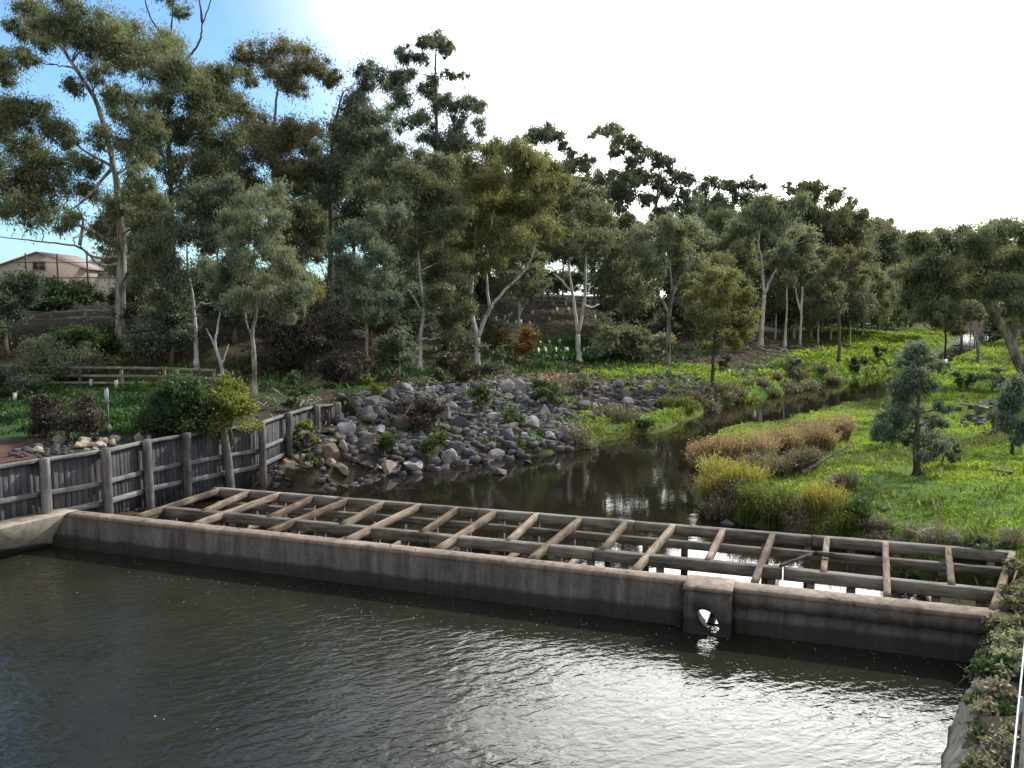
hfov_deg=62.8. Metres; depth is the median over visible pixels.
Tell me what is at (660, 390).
boulder
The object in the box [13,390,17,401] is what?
tree guard
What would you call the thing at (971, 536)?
tussock
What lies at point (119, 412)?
grass
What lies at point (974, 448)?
grass
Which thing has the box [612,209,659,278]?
gum tree
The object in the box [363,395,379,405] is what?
boulder
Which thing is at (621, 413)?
reed clump
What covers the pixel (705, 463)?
reed clump
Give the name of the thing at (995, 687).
creeper
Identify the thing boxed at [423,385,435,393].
boulder
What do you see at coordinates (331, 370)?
shrub
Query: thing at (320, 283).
understorey shrub
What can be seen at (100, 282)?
boundary wall
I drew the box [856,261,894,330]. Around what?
gum tree
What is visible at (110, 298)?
hedge
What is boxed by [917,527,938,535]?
boulder
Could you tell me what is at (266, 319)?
understorey shrub
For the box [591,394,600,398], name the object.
boulder
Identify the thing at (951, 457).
shrub
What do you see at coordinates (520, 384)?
boulder
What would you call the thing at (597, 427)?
grass
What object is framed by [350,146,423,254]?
gum tree
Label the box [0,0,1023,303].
sky
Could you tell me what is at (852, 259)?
gum tree
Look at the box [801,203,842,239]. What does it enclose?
gum tree
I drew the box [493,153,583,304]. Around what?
gum tree
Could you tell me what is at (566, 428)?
boulder
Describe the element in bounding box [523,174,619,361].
gum tree
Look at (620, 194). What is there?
gum tree
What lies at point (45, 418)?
shrub
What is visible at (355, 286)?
understorey shrub
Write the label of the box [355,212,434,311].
gum tree
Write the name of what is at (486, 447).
boulder
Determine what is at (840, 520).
reed clump
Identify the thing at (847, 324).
gum tree
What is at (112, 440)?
boulder
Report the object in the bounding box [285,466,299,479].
boulder
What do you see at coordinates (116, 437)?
boulder
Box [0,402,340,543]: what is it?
timber retaining wall
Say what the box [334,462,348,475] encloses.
boulder
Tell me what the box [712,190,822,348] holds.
gum tree
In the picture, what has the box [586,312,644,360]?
shrub
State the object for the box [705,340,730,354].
shrub
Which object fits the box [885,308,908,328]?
understorey shrub
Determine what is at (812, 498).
reed clump
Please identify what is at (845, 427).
reed clump
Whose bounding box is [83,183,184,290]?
gum tree
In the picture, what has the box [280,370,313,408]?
shrub
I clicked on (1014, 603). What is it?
creeper
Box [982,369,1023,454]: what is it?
young gum tree
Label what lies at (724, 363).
shrub
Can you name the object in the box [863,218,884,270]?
gum tree
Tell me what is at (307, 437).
boulder
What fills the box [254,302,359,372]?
shrub
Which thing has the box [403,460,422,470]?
boulder
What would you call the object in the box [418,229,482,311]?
gum tree
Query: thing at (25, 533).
wing wall
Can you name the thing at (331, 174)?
gum tree
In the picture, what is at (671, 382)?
boulder
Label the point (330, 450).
boulder
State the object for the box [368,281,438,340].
understorey shrub
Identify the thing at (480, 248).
gum tree
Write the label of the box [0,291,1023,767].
ground
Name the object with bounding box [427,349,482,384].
shrub
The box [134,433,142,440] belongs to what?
boulder
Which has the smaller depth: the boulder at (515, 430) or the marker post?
the marker post
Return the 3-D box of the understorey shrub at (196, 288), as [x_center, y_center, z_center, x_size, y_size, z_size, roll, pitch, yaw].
[-24.161,-7.730,65.200,7.942,4.993,6.586,0,5,0]
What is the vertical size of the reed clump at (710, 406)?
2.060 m
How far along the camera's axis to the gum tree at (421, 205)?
87.65 m
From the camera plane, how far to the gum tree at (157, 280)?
64.80 m
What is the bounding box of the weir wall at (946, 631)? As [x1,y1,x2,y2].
[49,510,998,662]
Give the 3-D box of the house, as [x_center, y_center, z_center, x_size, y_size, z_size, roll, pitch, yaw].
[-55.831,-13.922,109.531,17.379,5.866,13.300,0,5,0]
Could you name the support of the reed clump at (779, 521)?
on the ground at (300, 481)
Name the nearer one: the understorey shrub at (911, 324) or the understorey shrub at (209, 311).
the understorey shrub at (209, 311)
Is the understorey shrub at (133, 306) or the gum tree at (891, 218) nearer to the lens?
the understorey shrub at (133, 306)
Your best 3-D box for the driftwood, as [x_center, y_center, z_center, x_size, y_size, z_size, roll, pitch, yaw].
[6.915,4.085,19.729,1.707,0.190,0.336,-2,6,-20]
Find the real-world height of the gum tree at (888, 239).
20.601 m
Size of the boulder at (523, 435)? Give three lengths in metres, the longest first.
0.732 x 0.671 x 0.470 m
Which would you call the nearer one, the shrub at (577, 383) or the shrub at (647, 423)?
the shrub at (647, 423)
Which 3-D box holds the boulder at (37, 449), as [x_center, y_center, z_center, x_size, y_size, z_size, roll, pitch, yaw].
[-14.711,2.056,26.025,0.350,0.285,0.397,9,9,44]
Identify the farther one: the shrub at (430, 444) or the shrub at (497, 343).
the shrub at (497, 343)
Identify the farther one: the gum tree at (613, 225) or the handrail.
the gum tree at (613, 225)
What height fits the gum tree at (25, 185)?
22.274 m
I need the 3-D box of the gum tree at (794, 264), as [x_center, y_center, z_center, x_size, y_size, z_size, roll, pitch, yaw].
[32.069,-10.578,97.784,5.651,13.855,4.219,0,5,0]
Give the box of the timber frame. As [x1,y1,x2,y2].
[133,487,1018,609]
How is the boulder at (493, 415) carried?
on the ground at (300, 481)
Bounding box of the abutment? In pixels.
[941,609,1022,767]
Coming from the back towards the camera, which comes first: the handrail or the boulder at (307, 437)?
the boulder at (307, 437)
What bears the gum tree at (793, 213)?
on the ground at (300, 481)
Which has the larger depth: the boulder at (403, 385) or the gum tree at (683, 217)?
the gum tree at (683, 217)
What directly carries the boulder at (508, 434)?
on the ground at (300, 481)
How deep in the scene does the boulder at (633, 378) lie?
60.46 m
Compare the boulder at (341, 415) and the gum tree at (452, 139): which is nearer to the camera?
the boulder at (341, 415)
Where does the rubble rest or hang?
on the ground at (300, 481)
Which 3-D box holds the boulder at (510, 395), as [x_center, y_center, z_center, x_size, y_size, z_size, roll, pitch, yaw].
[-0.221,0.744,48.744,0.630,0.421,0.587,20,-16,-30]
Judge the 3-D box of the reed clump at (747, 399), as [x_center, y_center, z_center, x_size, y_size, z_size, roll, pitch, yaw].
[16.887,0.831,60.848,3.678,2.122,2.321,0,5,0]
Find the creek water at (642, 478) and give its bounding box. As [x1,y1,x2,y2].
[156,324,1000,623]
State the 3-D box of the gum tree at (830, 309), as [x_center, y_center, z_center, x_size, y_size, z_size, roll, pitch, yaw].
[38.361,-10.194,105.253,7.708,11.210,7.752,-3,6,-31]
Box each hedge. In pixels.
[17,275,106,311]
[101,276,152,308]
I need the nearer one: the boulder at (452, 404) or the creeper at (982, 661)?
the creeper at (982, 661)
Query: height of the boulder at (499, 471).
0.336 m
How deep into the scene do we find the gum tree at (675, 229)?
75.80 m
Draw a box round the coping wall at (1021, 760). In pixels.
[1019,703,1023,767]
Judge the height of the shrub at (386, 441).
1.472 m
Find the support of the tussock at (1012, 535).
on the ground at (300, 481)
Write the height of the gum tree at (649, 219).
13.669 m
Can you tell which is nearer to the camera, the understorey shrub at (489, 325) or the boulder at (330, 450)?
the boulder at (330, 450)
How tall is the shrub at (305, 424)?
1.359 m
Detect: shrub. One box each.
[0,262,50,358]
[0,362,52,395]
[6,332,109,380]
[21,387,110,438]
[36,320,123,352]
[105,294,165,324]
[117,298,208,366]
[124,364,229,444]
[156,252,247,304]
[195,278,259,344]
[197,371,269,445]
[236,261,268,287]
[243,270,312,325]
[252,272,331,309]
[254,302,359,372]
[275,297,363,348]
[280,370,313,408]
[292,418,320,446]
[300,454,322,468]
[305,266,336,305]
[312,345,376,387]
[321,260,378,305]
[327,284,408,344]
[358,373,387,395]
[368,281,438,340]
[369,323,422,380]
[371,429,405,457]
[387,390,451,435]
[401,271,426,298]
[412,306,482,353]
[417,429,451,456]
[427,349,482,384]
[461,380,495,410]
[465,306,517,344]
[470,270,497,303]
[472,342,511,376]
[474,267,528,301]
[483,337,514,351]
[486,321,542,361]
[500,405,527,424]
[528,376,568,406]
[543,265,589,297]
[564,268,624,297]
[568,369,595,392]
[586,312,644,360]
[608,287,674,326]
[620,320,676,360]
[628,278,679,304]
[634,417,655,429]
[651,291,710,335]
[689,303,727,336]
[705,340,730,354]
[717,355,732,367]
[739,304,774,328]
[764,318,791,326]
[783,357,803,371]
[846,353,869,373]
[851,314,893,330]
[871,344,888,361]
[880,567,920,578]
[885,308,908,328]
[900,307,920,327]
[928,442,966,464]
[950,370,986,389]
[960,534,1013,554]
[973,367,1008,390]
[975,300,1023,337]
[980,320,1022,338]
[1009,318,1023,344]
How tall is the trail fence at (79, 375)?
1.730 m
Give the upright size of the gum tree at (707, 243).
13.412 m
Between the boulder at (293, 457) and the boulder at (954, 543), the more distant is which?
the boulder at (293, 457)
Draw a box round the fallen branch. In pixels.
[801,440,852,473]
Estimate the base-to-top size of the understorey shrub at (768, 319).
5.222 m
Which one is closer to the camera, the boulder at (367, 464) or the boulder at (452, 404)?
the boulder at (367, 464)
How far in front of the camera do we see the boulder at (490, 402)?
45.25 m
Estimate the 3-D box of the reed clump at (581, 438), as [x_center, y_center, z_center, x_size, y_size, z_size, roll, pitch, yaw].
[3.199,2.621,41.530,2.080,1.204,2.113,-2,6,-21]
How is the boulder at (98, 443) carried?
on the ground at (300, 481)
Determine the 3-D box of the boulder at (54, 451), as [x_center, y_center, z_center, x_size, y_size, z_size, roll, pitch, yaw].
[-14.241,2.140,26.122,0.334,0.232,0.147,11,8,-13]
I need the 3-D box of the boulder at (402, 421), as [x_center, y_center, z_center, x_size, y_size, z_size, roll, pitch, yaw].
[-5.021,1.853,38.904,1.078,0.841,0.846,-3,6,-30]
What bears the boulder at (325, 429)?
on the ground at (300, 481)
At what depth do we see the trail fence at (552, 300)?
100.46 m
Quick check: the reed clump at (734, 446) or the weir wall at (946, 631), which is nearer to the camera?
the weir wall at (946, 631)
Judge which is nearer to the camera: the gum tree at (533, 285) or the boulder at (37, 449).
the boulder at (37, 449)
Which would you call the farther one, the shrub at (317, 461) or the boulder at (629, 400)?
the boulder at (629, 400)
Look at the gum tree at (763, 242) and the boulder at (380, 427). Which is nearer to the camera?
the boulder at (380, 427)
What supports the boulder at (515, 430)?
on the ground at (300, 481)
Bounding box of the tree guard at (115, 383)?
[114,378,117,388]
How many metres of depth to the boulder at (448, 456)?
36.73 m
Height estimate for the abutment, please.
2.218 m
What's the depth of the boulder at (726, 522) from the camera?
26.86 m
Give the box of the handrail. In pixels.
[1011,644,1023,767]
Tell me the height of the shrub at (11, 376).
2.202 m
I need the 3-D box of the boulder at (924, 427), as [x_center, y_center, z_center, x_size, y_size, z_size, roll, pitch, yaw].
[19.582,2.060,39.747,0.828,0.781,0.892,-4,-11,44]
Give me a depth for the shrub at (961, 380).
58.33 m
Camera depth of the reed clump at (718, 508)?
27.71 m
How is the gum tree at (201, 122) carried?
on the ground at (300, 481)
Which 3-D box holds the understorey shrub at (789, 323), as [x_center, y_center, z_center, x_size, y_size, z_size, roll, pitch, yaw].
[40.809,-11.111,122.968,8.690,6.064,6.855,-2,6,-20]
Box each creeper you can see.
[955,627,1022,767]
[962,674,1022,767]
[977,556,1023,633]
[983,625,1023,681]
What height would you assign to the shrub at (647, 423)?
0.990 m
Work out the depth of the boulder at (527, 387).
51.48 m
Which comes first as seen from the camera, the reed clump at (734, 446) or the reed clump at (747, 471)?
the reed clump at (747, 471)
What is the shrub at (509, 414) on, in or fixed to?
on the ground at (300, 481)
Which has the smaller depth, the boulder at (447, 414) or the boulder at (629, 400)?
the boulder at (447, 414)
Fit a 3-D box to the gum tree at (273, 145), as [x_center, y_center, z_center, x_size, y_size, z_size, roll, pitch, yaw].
[-18.739,-16.624,64.787,11.262,22.290,9.435,2,6,23]
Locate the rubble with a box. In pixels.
[8,372,1023,511]
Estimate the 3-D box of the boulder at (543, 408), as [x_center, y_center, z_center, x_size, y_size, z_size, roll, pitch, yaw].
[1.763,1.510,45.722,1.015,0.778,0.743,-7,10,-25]
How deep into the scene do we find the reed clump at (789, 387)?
68.06 m
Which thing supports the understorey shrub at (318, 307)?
on the ground at (300, 481)
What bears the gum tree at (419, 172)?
on the ground at (300, 481)
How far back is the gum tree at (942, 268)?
59.64 m
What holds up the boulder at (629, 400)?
on the ground at (300, 481)
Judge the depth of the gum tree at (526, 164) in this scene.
62.60 m
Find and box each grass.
[0,378,208,434]
[39,331,317,390]
[334,331,715,395]
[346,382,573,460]
[490,396,703,453]
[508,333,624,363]
[583,326,953,404]
[697,375,1023,595]
[813,323,1023,382]
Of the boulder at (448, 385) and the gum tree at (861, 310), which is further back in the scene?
the gum tree at (861, 310)
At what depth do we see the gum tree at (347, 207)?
83.72 m
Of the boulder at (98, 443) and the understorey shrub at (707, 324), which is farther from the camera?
the understorey shrub at (707, 324)
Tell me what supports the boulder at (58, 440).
on the ground at (300, 481)
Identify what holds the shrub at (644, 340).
on the ground at (300, 481)
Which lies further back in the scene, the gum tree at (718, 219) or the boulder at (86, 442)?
the gum tree at (718, 219)
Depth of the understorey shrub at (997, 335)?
179.47 m
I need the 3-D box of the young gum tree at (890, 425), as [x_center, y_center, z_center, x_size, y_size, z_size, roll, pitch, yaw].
[14.191,0.980,29.639,3.064,5.308,2.795,2,6,23]
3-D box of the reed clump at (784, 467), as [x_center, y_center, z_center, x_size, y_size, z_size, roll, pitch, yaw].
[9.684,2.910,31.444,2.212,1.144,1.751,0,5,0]
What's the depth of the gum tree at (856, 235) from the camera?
134.95 m
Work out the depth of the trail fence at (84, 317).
53.21 m
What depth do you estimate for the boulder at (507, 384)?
49.94 m
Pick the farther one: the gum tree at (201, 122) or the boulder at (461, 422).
the gum tree at (201, 122)
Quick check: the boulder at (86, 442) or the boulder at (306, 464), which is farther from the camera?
the boulder at (306, 464)
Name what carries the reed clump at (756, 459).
on the ground at (300, 481)
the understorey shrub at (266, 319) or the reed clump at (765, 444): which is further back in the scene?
the understorey shrub at (266, 319)
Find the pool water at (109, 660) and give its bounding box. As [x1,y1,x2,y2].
[0,545,974,767]
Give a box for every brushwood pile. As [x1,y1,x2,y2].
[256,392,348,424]
[448,371,576,397]
[691,330,819,352]
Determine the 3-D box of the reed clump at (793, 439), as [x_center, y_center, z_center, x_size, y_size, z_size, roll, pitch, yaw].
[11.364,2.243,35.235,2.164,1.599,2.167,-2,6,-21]
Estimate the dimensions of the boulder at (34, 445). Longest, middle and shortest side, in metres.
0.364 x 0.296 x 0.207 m
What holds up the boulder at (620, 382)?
on the ground at (300, 481)
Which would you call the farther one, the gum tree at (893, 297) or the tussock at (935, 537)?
the gum tree at (893, 297)
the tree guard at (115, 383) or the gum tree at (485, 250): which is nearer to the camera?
the tree guard at (115, 383)
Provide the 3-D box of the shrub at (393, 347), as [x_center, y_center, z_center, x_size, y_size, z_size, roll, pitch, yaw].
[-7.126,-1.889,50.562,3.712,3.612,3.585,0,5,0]
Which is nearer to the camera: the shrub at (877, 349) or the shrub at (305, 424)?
the shrub at (305, 424)
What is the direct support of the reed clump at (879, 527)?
on the ground at (300, 481)
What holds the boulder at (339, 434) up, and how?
on the ground at (300, 481)
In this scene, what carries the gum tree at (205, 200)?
on the ground at (300, 481)
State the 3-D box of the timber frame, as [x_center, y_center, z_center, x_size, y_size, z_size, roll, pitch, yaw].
[0.259,4.643,22.204,23.956,1.432,4.757,2,6,18]
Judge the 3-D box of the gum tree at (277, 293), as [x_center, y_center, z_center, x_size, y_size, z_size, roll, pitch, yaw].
[-11.725,-4.522,40.318,5.375,11.232,4.226,0,5,0]
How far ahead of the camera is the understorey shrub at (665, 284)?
123.24 m
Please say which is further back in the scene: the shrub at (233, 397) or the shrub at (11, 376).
the shrub at (11, 376)
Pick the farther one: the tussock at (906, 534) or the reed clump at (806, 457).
the reed clump at (806, 457)
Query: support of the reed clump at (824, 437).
on the ground at (300, 481)
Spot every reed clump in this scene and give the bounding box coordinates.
[557,426,599,448]
[591,401,643,422]
[654,393,704,412]
[679,387,721,412]
[681,430,722,467]
[686,444,744,481]
[688,464,735,506]
[692,470,749,519]
[699,428,755,461]
[703,380,750,401]
[710,454,776,496]
[721,381,767,403]
[722,472,784,525]
[729,425,786,458]
[736,446,782,479]
[740,373,785,396]
[740,445,801,477]
[746,479,803,529]
[753,489,804,528]
[756,420,813,454]
[767,370,804,392]
[775,490,821,534]
[776,437,826,471]
[777,411,843,452]
[782,364,822,389]
[789,470,858,523]
[808,487,861,536]
[811,361,844,384]
[811,407,864,440]
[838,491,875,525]
[854,512,894,552]
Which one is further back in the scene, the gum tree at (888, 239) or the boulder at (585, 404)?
the gum tree at (888, 239)
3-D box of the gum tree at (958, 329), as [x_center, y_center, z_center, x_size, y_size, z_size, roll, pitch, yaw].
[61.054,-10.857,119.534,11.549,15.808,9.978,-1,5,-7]
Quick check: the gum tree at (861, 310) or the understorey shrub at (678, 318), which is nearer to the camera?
the understorey shrub at (678, 318)
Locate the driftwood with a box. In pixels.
[779,551,837,566]
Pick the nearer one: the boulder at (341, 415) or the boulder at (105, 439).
the boulder at (105, 439)
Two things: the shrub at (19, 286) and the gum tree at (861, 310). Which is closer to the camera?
the shrub at (19, 286)
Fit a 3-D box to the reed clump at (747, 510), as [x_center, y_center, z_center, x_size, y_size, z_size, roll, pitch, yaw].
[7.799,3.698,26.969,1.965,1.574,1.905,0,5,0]
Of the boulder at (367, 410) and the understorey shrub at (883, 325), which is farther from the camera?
the understorey shrub at (883, 325)
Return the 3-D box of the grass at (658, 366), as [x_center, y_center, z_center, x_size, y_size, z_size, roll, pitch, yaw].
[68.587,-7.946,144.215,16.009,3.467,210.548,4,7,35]
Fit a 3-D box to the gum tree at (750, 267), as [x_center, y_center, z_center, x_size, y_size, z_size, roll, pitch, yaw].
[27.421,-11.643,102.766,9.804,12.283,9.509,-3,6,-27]
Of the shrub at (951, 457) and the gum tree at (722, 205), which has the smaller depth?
the shrub at (951, 457)
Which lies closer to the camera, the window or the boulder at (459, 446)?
the boulder at (459, 446)
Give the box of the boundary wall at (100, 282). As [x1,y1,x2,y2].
[8,278,115,294]
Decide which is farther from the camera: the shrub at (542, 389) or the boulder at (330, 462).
the shrub at (542, 389)
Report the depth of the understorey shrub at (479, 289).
95.04 m
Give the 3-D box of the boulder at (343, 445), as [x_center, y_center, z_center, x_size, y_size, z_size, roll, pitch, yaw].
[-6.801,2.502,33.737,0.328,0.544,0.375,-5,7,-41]
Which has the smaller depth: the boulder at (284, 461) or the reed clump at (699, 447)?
the boulder at (284, 461)
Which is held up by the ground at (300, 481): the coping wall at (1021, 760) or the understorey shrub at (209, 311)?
the understorey shrub at (209, 311)
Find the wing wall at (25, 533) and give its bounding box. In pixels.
[0,509,75,556]
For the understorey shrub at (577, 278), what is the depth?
109.47 m
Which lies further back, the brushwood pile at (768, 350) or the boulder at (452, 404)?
the brushwood pile at (768, 350)
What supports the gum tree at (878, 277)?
on the ground at (300, 481)
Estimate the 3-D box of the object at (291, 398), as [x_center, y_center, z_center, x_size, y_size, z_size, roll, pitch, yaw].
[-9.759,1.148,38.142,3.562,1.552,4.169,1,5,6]
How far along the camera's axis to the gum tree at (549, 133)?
101.68 m
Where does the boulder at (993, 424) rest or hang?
on the ground at (300, 481)
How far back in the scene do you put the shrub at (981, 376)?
55.78 m
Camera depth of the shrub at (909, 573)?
21.51 m
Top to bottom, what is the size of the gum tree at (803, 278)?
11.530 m
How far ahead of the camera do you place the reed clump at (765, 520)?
26.01 m
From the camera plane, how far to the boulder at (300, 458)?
34.00 m
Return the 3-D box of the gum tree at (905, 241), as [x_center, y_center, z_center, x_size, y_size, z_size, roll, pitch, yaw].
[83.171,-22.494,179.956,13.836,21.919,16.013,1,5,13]
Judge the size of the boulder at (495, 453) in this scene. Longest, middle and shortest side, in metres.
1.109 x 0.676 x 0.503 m
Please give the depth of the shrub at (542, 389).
47.30 m
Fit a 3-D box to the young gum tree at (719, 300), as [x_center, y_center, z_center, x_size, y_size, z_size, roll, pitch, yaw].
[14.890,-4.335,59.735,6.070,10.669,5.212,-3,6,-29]
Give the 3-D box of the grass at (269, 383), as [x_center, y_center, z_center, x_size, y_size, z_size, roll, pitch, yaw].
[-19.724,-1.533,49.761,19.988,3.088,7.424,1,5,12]
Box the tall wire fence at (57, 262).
[8,253,112,285]
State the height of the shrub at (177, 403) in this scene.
3.108 m
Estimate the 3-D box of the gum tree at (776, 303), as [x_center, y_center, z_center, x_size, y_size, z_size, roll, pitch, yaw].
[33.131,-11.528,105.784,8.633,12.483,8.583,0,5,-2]
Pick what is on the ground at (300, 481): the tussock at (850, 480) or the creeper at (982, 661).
the tussock at (850, 480)
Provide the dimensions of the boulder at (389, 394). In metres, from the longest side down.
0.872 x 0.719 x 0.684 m
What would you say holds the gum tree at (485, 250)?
on the ground at (300, 481)
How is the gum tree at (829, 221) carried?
on the ground at (300, 481)
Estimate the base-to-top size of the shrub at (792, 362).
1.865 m
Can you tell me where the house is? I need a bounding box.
[0,251,158,289]
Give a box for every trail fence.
[2,365,215,386]
[13,309,113,329]
[497,295,590,309]
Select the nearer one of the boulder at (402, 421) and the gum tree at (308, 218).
the boulder at (402, 421)
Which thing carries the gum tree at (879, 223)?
on the ground at (300, 481)
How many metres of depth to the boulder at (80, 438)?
27.98 m
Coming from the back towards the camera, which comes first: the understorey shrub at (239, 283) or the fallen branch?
the understorey shrub at (239, 283)
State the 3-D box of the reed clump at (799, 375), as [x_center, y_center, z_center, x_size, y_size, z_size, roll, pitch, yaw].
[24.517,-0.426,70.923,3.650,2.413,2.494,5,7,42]
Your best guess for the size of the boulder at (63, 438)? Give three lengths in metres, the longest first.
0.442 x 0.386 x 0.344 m
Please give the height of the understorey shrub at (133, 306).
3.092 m
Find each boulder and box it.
[31,443,43,448]
[32,446,43,452]
[50,449,59,454]
[52,433,66,441]
[54,437,61,443]
[74,441,84,447]
[78,436,90,441]
[80,440,89,445]
[92,441,106,446]
[101,437,108,443]
[108,438,115,443]
[109,435,120,441]
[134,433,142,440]
[276,461,294,474]
[281,459,294,464]
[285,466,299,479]
[290,455,298,460]
[297,454,304,461]
[301,461,312,467]
[305,432,314,442]
[320,427,336,433]
[321,443,338,458]
[323,438,336,443]
[325,457,335,466]
[334,431,345,437]
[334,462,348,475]
[336,413,343,417]
[337,422,355,433]
[339,440,347,452]
[356,406,374,416]
[357,432,374,446]
[359,460,373,468]
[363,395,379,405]
[376,424,384,432]
[380,397,391,405]
[381,388,394,400]
[381,460,396,474]
[390,414,413,427]
[396,382,411,390]
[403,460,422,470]
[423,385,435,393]
[439,405,450,419]
[441,448,457,463]
[444,383,454,387]
[445,402,457,406]
[445,441,464,455]
[451,416,468,427]
[453,384,466,394]
[461,413,474,419]
[478,395,491,405]
[482,443,489,450]
[486,412,500,419]
[486,448,504,459]
[496,468,506,474]
[498,379,514,390]
[501,425,521,434]
[501,427,513,440]
[504,393,513,399]
[504,422,518,426]
[511,378,525,390]
[520,432,528,439]
[522,416,539,428]
[524,382,531,390]
[536,404,549,412]
[545,431,555,439]
[559,425,570,438]
[578,400,591,409]
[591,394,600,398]
[598,397,609,402]
[615,380,624,386]
[622,393,630,396]
[622,397,633,406]
[629,375,637,381]
[655,387,665,394]
[667,380,675,385]
[720,519,733,524]
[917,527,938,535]
[920,420,931,431]
[946,534,962,544]
[973,404,989,412]
[991,416,1002,432]
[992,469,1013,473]
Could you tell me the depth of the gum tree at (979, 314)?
83.69 m
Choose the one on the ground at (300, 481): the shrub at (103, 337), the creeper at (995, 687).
the shrub at (103, 337)
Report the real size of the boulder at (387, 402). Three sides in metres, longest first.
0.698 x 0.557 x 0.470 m
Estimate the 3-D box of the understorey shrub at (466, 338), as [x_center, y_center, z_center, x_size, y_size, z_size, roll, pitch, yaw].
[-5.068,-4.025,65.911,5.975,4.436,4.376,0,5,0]
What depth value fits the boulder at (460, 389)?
46.66 m
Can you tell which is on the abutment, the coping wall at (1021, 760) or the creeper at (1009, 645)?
the coping wall at (1021, 760)
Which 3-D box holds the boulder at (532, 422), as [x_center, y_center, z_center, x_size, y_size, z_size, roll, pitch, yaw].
[0.962,1.990,42.879,0.962,0.700,0.966,5,14,-21]
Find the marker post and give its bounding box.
[104,388,110,432]
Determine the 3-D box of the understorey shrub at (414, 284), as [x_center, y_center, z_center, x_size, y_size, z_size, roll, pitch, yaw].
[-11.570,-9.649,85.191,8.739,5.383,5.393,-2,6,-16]
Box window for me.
[32,261,45,270]
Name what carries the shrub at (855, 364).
on the ground at (300, 481)
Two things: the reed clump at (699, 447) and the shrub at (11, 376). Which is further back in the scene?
the shrub at (11, 376)
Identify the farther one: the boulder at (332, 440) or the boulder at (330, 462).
the boulder at (332, 440)
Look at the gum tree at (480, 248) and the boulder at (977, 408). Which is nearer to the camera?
the boulder at (977, 408)
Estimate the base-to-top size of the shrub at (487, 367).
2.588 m
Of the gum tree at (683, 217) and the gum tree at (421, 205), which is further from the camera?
the gum tree at (683, 217)
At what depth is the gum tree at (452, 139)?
77.12 m
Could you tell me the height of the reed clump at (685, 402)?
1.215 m
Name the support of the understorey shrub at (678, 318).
on the ground at (300, 481)
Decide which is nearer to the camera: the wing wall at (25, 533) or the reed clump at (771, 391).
the wing wall at (25, 533)
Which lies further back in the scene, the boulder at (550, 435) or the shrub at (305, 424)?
the boulder at (550, 435)
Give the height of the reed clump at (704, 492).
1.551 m
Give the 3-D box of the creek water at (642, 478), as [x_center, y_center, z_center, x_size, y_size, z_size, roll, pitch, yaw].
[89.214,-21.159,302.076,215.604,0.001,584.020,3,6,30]
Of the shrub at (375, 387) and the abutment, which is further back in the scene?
the shrub at (375, 387)
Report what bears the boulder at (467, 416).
on the ground at (300, 481)
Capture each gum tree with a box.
[0,0,207,348]
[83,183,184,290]
[99,0,255,294]
[121,170,246,368]
[127,241,167,290]
[159,138,261,261]
[202,240,257,378]
[211,173,319,398]
[215,29,347,275]
[248,193,348,285]
[251,170,338,266]
[284,51,412,301]
[299,104,418,255]
[322,196,413,374]
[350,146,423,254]
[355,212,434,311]
[356,140,481,371]
[375,25,491,312]
[411,158,451,265]
[413,157,484,302]
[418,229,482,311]
[437,128,576,364]
[450,159,536,303]
[486,225,554,327]
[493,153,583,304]
[515,120,577,301]
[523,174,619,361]
[542,170,603,303]
[558,117,647,304]
[572,201,624,301]
[580,225,668,325]
[605,139,708,245]
[610,206,710,365]
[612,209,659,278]
[641,207,676,305]
[662,209,717,302]
[673,227,746,323]
[676,249,763,386]
[683,170,772,221]
[698,197,738,226]
[698,240,772,328]
[700,205,757,289]
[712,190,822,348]
[736,206,782,285]
[751,243,809,338]
[760,213,824,282]
[765,233,811,349]
[766,194,805,297]
[767,253,833,338]
[777,175,875,249]
[784,239,847,337]
[789,254,818,346]
[792,259,850,343]
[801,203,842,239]
[808,238,875,361]
[808,269,869,339]
[822,207,890,267]
[835,264,882,341]
[840,263,896,334]
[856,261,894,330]
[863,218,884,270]
[864,210,908,327]
[867,339,958,475]
[872,225,916,330]
[874,214,924,325]
[875,271,903,329]
[878,278,915,331]
[884,208,1023,378]
[895,228,922,327]
[905,273,981,354]
[957,299,987,362]
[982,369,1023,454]
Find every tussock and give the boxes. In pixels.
[823,465,865,491]
[881,518,930,555]
[905,513,962,559]
[941,513,1017,548]
[983,525,1023,549]
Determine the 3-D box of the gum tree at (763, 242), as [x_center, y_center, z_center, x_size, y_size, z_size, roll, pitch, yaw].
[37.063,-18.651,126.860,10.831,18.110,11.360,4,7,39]
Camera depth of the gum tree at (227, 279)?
40.94 m
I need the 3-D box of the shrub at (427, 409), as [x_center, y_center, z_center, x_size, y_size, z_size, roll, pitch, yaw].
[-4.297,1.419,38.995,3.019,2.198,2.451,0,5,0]
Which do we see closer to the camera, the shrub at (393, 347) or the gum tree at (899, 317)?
the shrub at (393, 347)
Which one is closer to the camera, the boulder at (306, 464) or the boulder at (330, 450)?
the boulder at (306, 464)
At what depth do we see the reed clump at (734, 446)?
33.48 m
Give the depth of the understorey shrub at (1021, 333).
89.93 m
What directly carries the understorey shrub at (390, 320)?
on the ground at (300, 481)
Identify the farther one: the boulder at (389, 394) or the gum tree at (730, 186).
the gum tree at (730, 186)

